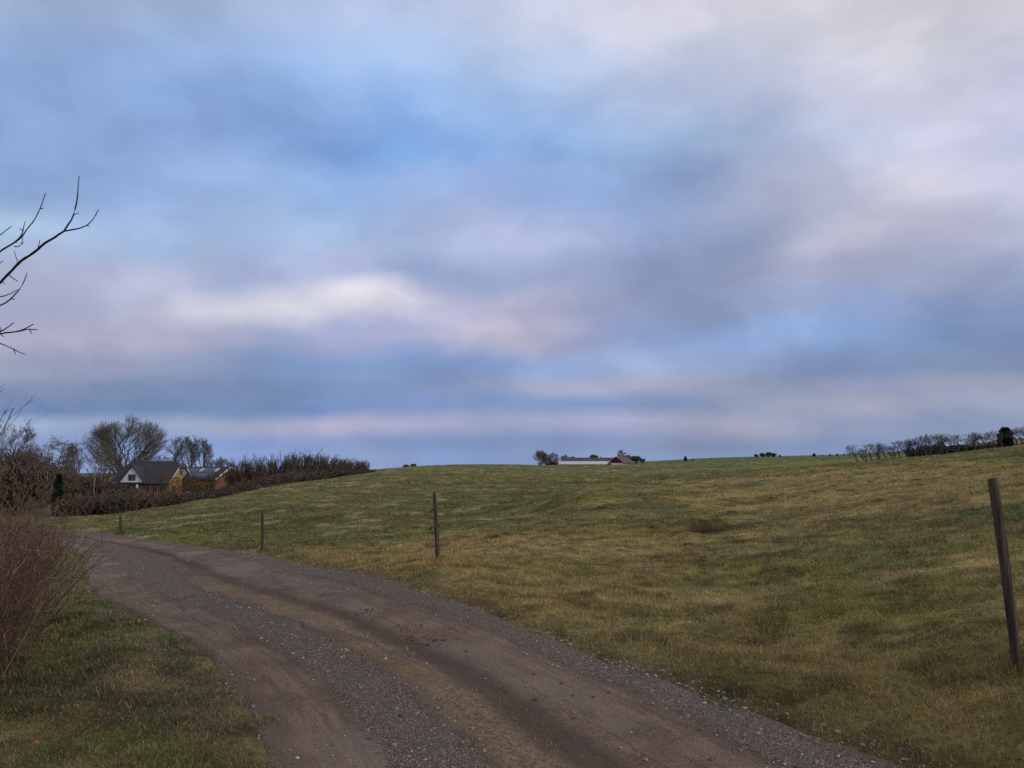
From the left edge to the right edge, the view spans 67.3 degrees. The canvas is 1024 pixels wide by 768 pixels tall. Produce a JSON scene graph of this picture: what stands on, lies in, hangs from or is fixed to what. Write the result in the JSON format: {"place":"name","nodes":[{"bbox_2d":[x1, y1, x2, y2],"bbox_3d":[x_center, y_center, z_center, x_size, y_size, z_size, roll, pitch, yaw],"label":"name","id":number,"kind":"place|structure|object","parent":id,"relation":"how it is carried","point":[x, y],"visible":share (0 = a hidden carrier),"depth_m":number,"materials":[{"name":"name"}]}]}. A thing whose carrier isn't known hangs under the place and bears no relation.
{"place":"outdoors","nodes":[
{"label":"outdoors","id":0,"kind":"place"},
{"bbox_2d":[0,545,290,767],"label":"verge grass","id":1,"kind":"structure","parent":0,"point":[81,658],"depth_m":5.29,"materials":[{"name":"green plant"}]},
{"bbox_2d":[148,557,579,767],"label":"track grass","id":2,"kind":"structure","parent":0,"point":[397,653],"depth_m":5.63,"materials":[{"name":"green plant"}]},
{"bbox_2d":[13,528,951,767],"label":"road","id":3,"kind":"structure","parent":0,"point":[305,709],"depth_m":5.68,"materials":[{"name":"grey gravel"}]},
{"bbox_2d":[0,438,1023,767],"bbox_3d":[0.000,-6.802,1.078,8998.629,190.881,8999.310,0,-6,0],"label":"ground","id":4,"kind":"structure","parent":0,"point":[736,466],"depth_m":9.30,"materials":[{"name":"green plant"}]},
{"bbox_2d":[0,385,44,452],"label":"bare tree","id":5,"kind":"object","parent":4,"relation":"on","point":[12,422],"visible":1,"depth_m":17.92,"materials":[{"name":"brown plant"}]},
{"bbox_2d":[0,419,45,476],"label":"bare tree","id":6,"kind":"object","parent":4,"relation":"on","point":[29,454],"visible":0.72,"depth_m":72.50,"materials":[{"name":"brown plant"}]},
{"bbox_2d":[36,441,55,465],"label":"bare tree","id":7,"kind":"object","parent":4,"relation":"on","point":[46,453],"visible":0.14,"depth_m":121.39,"materials":[{"name":"brown plant"}]},
{"bbox_2d":[0,176,97,354],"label":"tree branches","id":8,"kind":"object","parent":4,"relation":"on","point":[27,256],"visible":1,"depth_m":6.40,"materials":[{"name":"brown plant"}]},
{"bbox_2d":[27,435,82,471],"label":"bare tree","id":9,"kind":"object","parent":4,"relation":"on","point":[62,462],"visible":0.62,"depth_m":105.28,"materials":[{"name":"brown plant"}]},
{"bbox_2d":[0,483,113,686],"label":"brown bush","id":10,"kind":"object","parent":4,"relation":"on","point":[23,574],"visible":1,"depth_m":6.48,"materials":[{"name":"brown plant"}]},
{"bbox_2d":[50,473,63,515],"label":"conifer tree","id":11,"kind":"object","parent":4,"relation":"on","point":[58,483],"visible":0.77,"depth_m":65.21,"materials":[{"name":"green plant"}]},
{"bbox_2d":[55,441,84,477],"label":"bare tree","id":12,"kind":"object","parent":4,"relation":"on","point":[79,464],"visible":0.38,"depth_m":125.52,"materials":[{"name":"brown plant"}]},
{"bbox_2d":[0,450,149,515],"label":"scrub thicket","id":13,"kind":"object","parent":4,"relation":"on","point":[18,478],"visible":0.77,"depth_m":70.77,"materials":[{"name":"brown plant"}]},
{"bbox_2d":[64,438,94,471],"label":"bare tree","id":14,"kind":"object","parent":4,"relation":"on","point":[76,456],"visible":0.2,"depth_m":134.22,"materials":[{"name":"brown plant"}]},
{"bbox_2d":[83,440,112,479],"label":"bare tree","id":15,"kind":"object","parent":4,"relation":"on","point":[103,465],"visible":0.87,"depth_m":141.66,"materials":[{"name":"brown plant"}]},
{"bbox_2d":[84,447,120,482],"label":"bare tree","id":16,"kind":"object","parent":4,"relation":"on","point":[111,469],"visible":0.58,"depth_m":149.09,"materials":[{"name":"brown plant"}]},
{"bbox_2d":[119,515,121,531],"bbox_3d":[-18.056,6.601,35.498,0.183,1.114,0.129,0,-6,0],"label":"fence post","id":17,"kind":"object","parent":4,"relation":"on","point":[120,523],"visible":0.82,"depth_m":35.47,"materials":[{"name":"brown wood"}]},
{"bbox_2d":[77,414,168,474],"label":"bare tree","id":18,"kind":"object","parent":4,"relation":"on","point":[102,432],"visible":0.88,"depth_m":164.93,"materials":[{"name":"brown plant"}]},
{"bbox_2d":[111,461,188,494],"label":"farmhouse","id":19,"kind":"object","parent":4,"relation":"on","point":[137,474],"visible":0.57,"depth_m":146.03,"materials":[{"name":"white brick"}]},
{"bbox_2d":[128,474,135,480],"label":"window","id":20,"kind":"structure","parent":19,"relation":"in","point":[131,477],"depth_m":144.62,"materials":[{"name":"black glass"}]},
{"bbox_2d":[152,486,156,492],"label":"window","id":21,"kind":"structure","parent":19,"relation":"in","point":[154,488],"depth_m":144.33,"materials":[{"name":"black glass"}]},
{"bbox_2d":[153,470,173,492],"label":"bare tree","id":22,"kind":"object","parent":4,"relation":"on","point":[160,479],"visible":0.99,"depth_m":132.48,"materials":[{"name":"brown plant"}]},
{"bbox_2d":[164,476,186,492],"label":"russet shrub","id":23,"kind":"object","parent":4,"relation":"on","point":[178,485],"visible":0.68,"depth_m":135.67,"materials":[{"name":"brown plant"}]},
{"bbox_2d":[163,436,189,462],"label":"bare tree","id":24,"kind":"object","parent":4,"relation":"on","point":[176,456],"visible":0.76,"depth_m":183.94,"materials":[{"name":"brown plant"}]},
{"bbox_2d":[177,434,201,466],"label":"bare tree","id":25,"kind":"object","parent":4,"relation":"on","point":[189,444],"visible":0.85,"depth_m":183.88,"materials":[{"name":"brown plant"}]},
{"bbox_2d":[182,474,200,492],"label":"bare tree","id":26,"kind":"object","parent":4,"relation":"on","point":[190,480],"visible":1,"depth_m":134.54,"materials":[{"name":"brown plant"}]},
{"bbox_2d":[187,479,206,492],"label":"russet shrub","id":27,"kind":"object","parent":4,"relation":"on","point":[200,486],"visible":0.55,"depth_m":137.75,"materials":[{"name":"brown plant"}]},
{"bbox_2d":[188,437,213,466],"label":"bare tree","id":28,"kind":"object","parent":4,"relation":"on","point":[204,448],"visible":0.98,"depth_m":183.74,"materials":[{"name":"brown plant"}]},
{"bbox_2d":[41,468,377,516],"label":"scrub thicket","id":29,"kind":"object","parent":4,"relation":"on","point":[120,502],"visible":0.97,"depth_m":70.62,"materials":[{"name":"brown plant"}]},
{"bbox_2d":[203,471,221,489],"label":"bare tree","id":30,"kind":"object","parent":4,"relation":"on","point":[213,479],"visible":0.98,"depth_m":134.62,"materials":[{"name":"brown plant"}]},
{"bbox_2d":[182,467,245,492],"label":"farm annex","id":31,"kind":"object","parent":4,"relation":"on","point":[201,472],"visible":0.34,"depth_m":148.18,"materials":[{"name":"brick"}]},
{"bbox_2d":[203,457,229,466],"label":"bare tree","id":32,"kind":"object","parent":4,"relation":"on","point":[217,463],"visible":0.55,"depth_m":178.60,"materials":[{"name":"brown plant"}]},
{"bbox_2d":[220,457,245,486],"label":"hedge shrub","id":33,"kind":"object","parent":4,"relation":"on","point":[230,479],"visible":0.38,"depth_m":128.53,"materials":[{"name":"plant"}]},
{"bbox_2d":[231,457,254,483],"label":"hedge shrub","id":34,"kind":"object","parent":4,"relation":"on","point":[242,472],"visible":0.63,"depth_m":124.64,"materials":[{"name":"plant"}]},
{"bbox_2d":[239,456,265,480],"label":"hedge shrub","id":35,"kind":"object","parent":4,"relation":"on","point":[254,473],"visible":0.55,"depth_m":124.69,"materials":[{"name":"plant"}]},
{"bbox_2d":[261,509,263,550],"bbox_3d":[-6.550,3.967,20.193,0.113,1.352,0.080,0,-6,0],"label":"fence post","id":36,"kind":"object","parent":4,"relation":"on","point":[262,528],"visible":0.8,"depth_m":20.18,"materials":[{"name":"brown wood"}]},
{"bbox_2d":[252,451,278,476],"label":"hedge shrub","id":37,"kind":"object","parent":4,"relation":"on","point":[263,467],"visible":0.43,"depth_m":126.82,"materials":[{"name":"plant"}]},
{"bbox_2d":[262,456,281,476],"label":"hedge shrub","id":38,"kind":"object","parent":4,"relation":"on","point":[271,470],"visible":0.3,"depth_m":128.81,"materials":[{"name":"plant"}]},
{"bbox_2d":[272,456,292,474],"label":"hedge shrub","id":39,"kind":"object","parent":4,"relation":"on","point":[281,471],"visible":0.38,"depth_m":128.60,"materials":[{"name":"plant"}]},
{"bbox_2d":[276,449,309,473],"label":"hedge shrub","id":40,"kind":"object","parent":4,"relation":"on","point":[289,467],"visible":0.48,"depth_m":128.58,"materials":[{"name":"brown plant"}]},
{"bbox_2d":[288,448,315,472],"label":"hedge shrub","id":41,"kind":"object","parent":4,"relation":"on","point":[305,465],"visible":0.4,"depth_m":130.43,"materials":[{"name":"brown plant"}]},
{"bbox_2d":[299,448,323,471],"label":"hedge shrub","id":42,"kind":"object","parent":4,"relation":"on","point":[315,463],"visible":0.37,"depth_m":132.67,"materials":[{"name":"brown plant"}]},
{"bbox_2d":[309,453,335,470],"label":"hedge shrub","id":43,"kind":"object","parent":4,"relation":"on","point":[326,466],"visible":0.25,"depth_m":137.00,"materials":[{"name":"brown plant"}]},
{"bbox_2d":[318,455,341,470],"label":"hedge shrub","id":44,"kind":"object","parent":4,"relation":"on","point":[335,465],"visible":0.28,"depth_m":138.39,"materials":[{"name":"brown plant"}]},
{"bbox_2d":[329,456,351,470],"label":"hedge shrub","id":45,"kind":"object","parent":4,"relation":"on","point":[338,463],"visible":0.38,"depth_m":142.87,"materials":[{"name":"brown plant"}]},
{"bbox_2d":[338,457,360,469],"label":"hedge shrub","id":46,"kind":"object","parent":4,"relation":"on","point":[348,465],"visible":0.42,"depth_m":145.96,"materials":[{"name":"brown plant"}]},
{"bbox_2d":[343,461,365,469],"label":"hedge shrub","id":47,"kind":"object","parent":4,"relation":"on","point":[362,464],"visible":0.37,"depth_m":149.68,"materials":[{"name":"plant"}]},
{"bbox_2d":[354,459,369,469],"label":"hedge shrub","id":48,"kind":"object","parent":4,"relation":"on","point":[365,466],"visible":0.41,"depth_m":152.80,"materials":[{"name":"plant"}]},
{"bbox_2d":[431,492,439,558],"bbox_3d":[-1.233,2.430,12.413,0.168,1.364,0.069,0,-6,0],"label":"fence post","id":49,"kind":"object","parent":4,"relation":"on","point":[436,525],"visible":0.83,"depth_m":12.40,"materials":[{"name":"brown wood"}]},
{"bbox_2d":[533,449,548,464],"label":"bare tree","id":50,"kind":"object","parent":4,"relation":"on","point":[543,456],"visible":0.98,"depth_m":352.92,"materials":[{"name":"brown plant"}]},
{"bbox_2d":[542,455,552,464],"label":"bare tree","id":51,"kind":"object","parent":4,"relation":"on","point":[547,461],"visible":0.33,"depth_m":384.81,"materials":[{"name":"brown plant"}]},
{"bbox_2d":[546,461,557,464],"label":"barn","id":52,"kind":"structure","parent":4,"relation":"on","point":[553,463],"depth_m":337.54,"materials":[{"name":"red wood"}]},
{"bbox_2d":[549,452,558,460],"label":"bare tree","id":53,"kind":"object","parent":4,"relation":"on","point":[555,456],"visible":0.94,"depth_m":369.38,"materials":[{"name":"brown plant"}]},
{"bbox_2d":[115,531,1023,689],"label":"post foot grass","id":54,"kind":"structure","parent":4,"relation":"on","point":[995,671],"depth_m":4.92,"materials":[{"name":"green plant"}]},
{"bbox_2d":[558,461,611,464],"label":"barn","id":55,"kind":"structure","parent":4,"relation":"on","point":[584,463],"depth_m":330.43,"materials":[{"name":"white metal"}]},
{"bbox_2d":[562,456,612,460],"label":"barn roof","id":56,"kind":"structure","parent":55,"relation":"attached to","point":[587,459],"depth_m":368.86,"materials":[{"name":"grey metal"}]},
{"bbox_2d":[216,520,1017,767],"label":"dead stalks","id":57,"kind":"object","parent":4,"relation":"on","point":[738,606],"visible":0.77,"depth_m":7.62,"materials":[{"name":"brown plant"}]},
{"bbox_2d":[617,450,626,456],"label":"bare tree","id":58,"kind":"object","parent":4,"relation":"on","point":[621,452],"visible":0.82,"depth_m":382.78,"materials":[{"name":"brown plant"}]},
{"bbox_2d":[610,457,634,464],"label":"barn","id":59,"kind":"structure","parent":4,"relation":"on","point":[619,460],"depth_m":350.01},
{"bbox_2d":[631,456,641,463],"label":"bare tree","id":60,"kind":"object","parent":4,"relation":"on","point":[635,459],"visible":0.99,"depth_m":369.41,"materials":[{"name":"brown plant"}]},
{"bbox_2d":[844,445,857,461],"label":"wind bent tree","id":61,"kind":"object","parent":4,"relation":"on","point":[849,448],"visible":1,"depth_m":111.60,"materials":[{"name":"brown plant"}]},
{"bbox_2d":[854,448,867,460],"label":"wind bent tree","id":62,"kind":"object","parent":4,"relation":"on","point":[861,452],"visible":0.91,"depth_m":113.62,"materials":[{"name":"brown plant"}]},
{"bbox_2d":[860,443,879,459],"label":"wind bent tree","id":63,"kind":"object","parent":4,"relation":"on","point":[868,445],"visible":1,"depth_m":111.35,"materials":[{"name":"brown plant"}]},
{"bbox_2d":[869,442,885,459],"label":"wind bent tree","id":64,"kind":"object","parent":4,"relation":"on","point":[878,451],"visible":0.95,"depth_m":111.56,"materials":[{"name":"brown plant"}]},
{"bbox_2d":[875,444,886,458],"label":"wind bent tree","id":65,"kind":"object","parent":4,"relation":"on","point":[881,451],"visible":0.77,"depth_m":112.65,"materials":[{"name":"brown plant"}]},
{"bbox_2d":[883,445,897,458],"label":"wind bent tree","id":66,"kind":"object","parent":4,"relation":"on","point":[887,450],"visible":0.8,"depth_m":112.67,"materials":[{"name":"brown plant"}]},
{"bbox_2d":[888,440,906,457],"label":"wind bent tree","id":67,"kind":"object","parent":4,"relation":"on","point":[893,444],"visible":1,"depth_m":110.41,"materials":[{"name":"brown plant"}]},
{"bbox_2d":[896,439,916,456],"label":"wind bent tree","id":68,"kind":"object","parent":4,"relation":"on","point":[905,452],"visible":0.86,"depth_m":110.49,"materials":[{"name":"brown plant"}]},
{"bbox_2d":[902,438,916,456],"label":"wind bent tree","id":69,"kind":"object","parent":4,"relation":"on","point":[909,447],"visible":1,"depth_m":109.62,"materials":[{"name":"brown plant"}]},
{"bbox_2d":[908,437,928,455],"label":"wind bent tree","id":70,"kind":"object","parent":4,"relation":"on","point":[923,446],"visible":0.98,"depth_m":109.69,"materials":[{"name":"brown plant"}]},
{"bbox_2d":[914,434,937,454],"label":"wind bent tree","id":71,"kind":"object","parent":4,"relation":"on","point":[930,442],"visible":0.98,"depth_m":109.64,"materials":[{"name":"brown plant"}]},
{"bbox_2d":[925,434,948,454],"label":"wind bent tree","id":72,"kind":"object","parent":4,"relation":"on","point":[936,448],"visible":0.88,"depth_m":109.67,"materials":[{"name":"brown plant"}]},
{"bbox_2d":[931,433,947,452],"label":"wind bent tree","id":73,"kind":"object","parent":4,"relation":"on","point":[937,438],"visible":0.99,"depth_m":108.89,"materials":[{"name":"brown plant"}]},
{"bbox_2d":[943,434,961,452],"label":"wind bent tree","id":74,"kind":"object","parent":4,"relation":"on","point":[951,439],"visible":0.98,"depth_m":108.75,"materials":[{"name":"brown plant"}]},
{"bbox_2d":[903,443,1021,456],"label":"hedge","id":75,"kind":"object","parent":4,"relation":"on","point":[933,451],"visible":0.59,"depth_m":162.49,"materials":[{"name":"brown plant"}]},
{"bbox_2d":[955,438,971,451],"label":"wind bent tree","id":76,"kind":"object","parent":4,"relation":"on","point":[964,444],"visible":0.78,"depth_m":111.69,"materials":[{"name":"brown plant"}]},
{"bbox_2d":[962,432,983,449],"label":"wind bent tree","id":77,"kind":"object","parent":4,"relation":"on","point":[974,446],"visible":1,"depth_m":107.70,"materials":[{"name":"brown plant"}]},
{"bbox_2d":[967,432,981,448],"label":"wind bent tree","id":78,"kind":"object","parent":4,"relation":"on","point":[978,443],"visible":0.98,"depth_m":107.83,"materials":[{"name":"brown plant"}]},
{"bbox_2d":[979,432,992,448],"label":"wind bent tree","id":79,"kind":"object","parent":4,"relation":"on","point":[988,437],"visible":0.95,"depth_m":107.54,"materials":[{"name":"brown plant"}]},
{"bbox_2d":[982,431,1002,447],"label":"wind bent tree","id":80,"kind":"object","parent":4,"relation":"on","point":[995,435],"visible":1,"depth_m":106.66,"materials":[{"name":"brown plant"}]},
{"bbox_2d":[991,432,1007,446],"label":"wind bent tree","id":81,"kind":"object","parent":4,"relation":"on","point":[1001,438],"visible":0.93,"depth_m":106.72,"materials":[{"name":"brown plant"}]},
{"bbox_2d":[987,477,1022,674],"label":"fence post","id":82,"kind":"object","parent":4,"relation":"on","point":[1006,576],"visible":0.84,"depth_m":4.88,"materials":[{"name":"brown wood"}]},
{"bbox_2d":[996,426,1014,447],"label":"conifer tree","id":83,"kind":"object","parent":4,"relation":"on","point":[1007,441],"visible":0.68,"depth_m":117.33,"materials":[{"name":"green plant"}]},
{"bbox_2d":[1005,428,1018,444],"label":"wind bent tree","id":84,"kind":"object","parent":4,"relation":"on","point":[1009,436],"visible":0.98,"depth_m":105.71,"materials":[{"name":"brown plant"}]},
{"bbox_2d":[1010,426,1023,444],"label":"wind bent tree","id":85,"kind":"object","parent":4,"relation":"on","point":[1017,432],"visible":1,"depth_m":105.14,"materials":[{"name":"brown plant"}]},
{"bbox_2d":[0,0,1023,472],"label":"sky","id":86,"kind":"structure","parent":0,"point":[383,233],"materials":[{"name":"blue"}]},
{"bbox_2d":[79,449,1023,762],"bbox_3d":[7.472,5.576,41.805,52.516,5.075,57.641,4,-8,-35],"label":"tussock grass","id":87,"kind":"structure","parent":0,"point":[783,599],"depth_m":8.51,"materials":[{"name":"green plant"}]}
]}

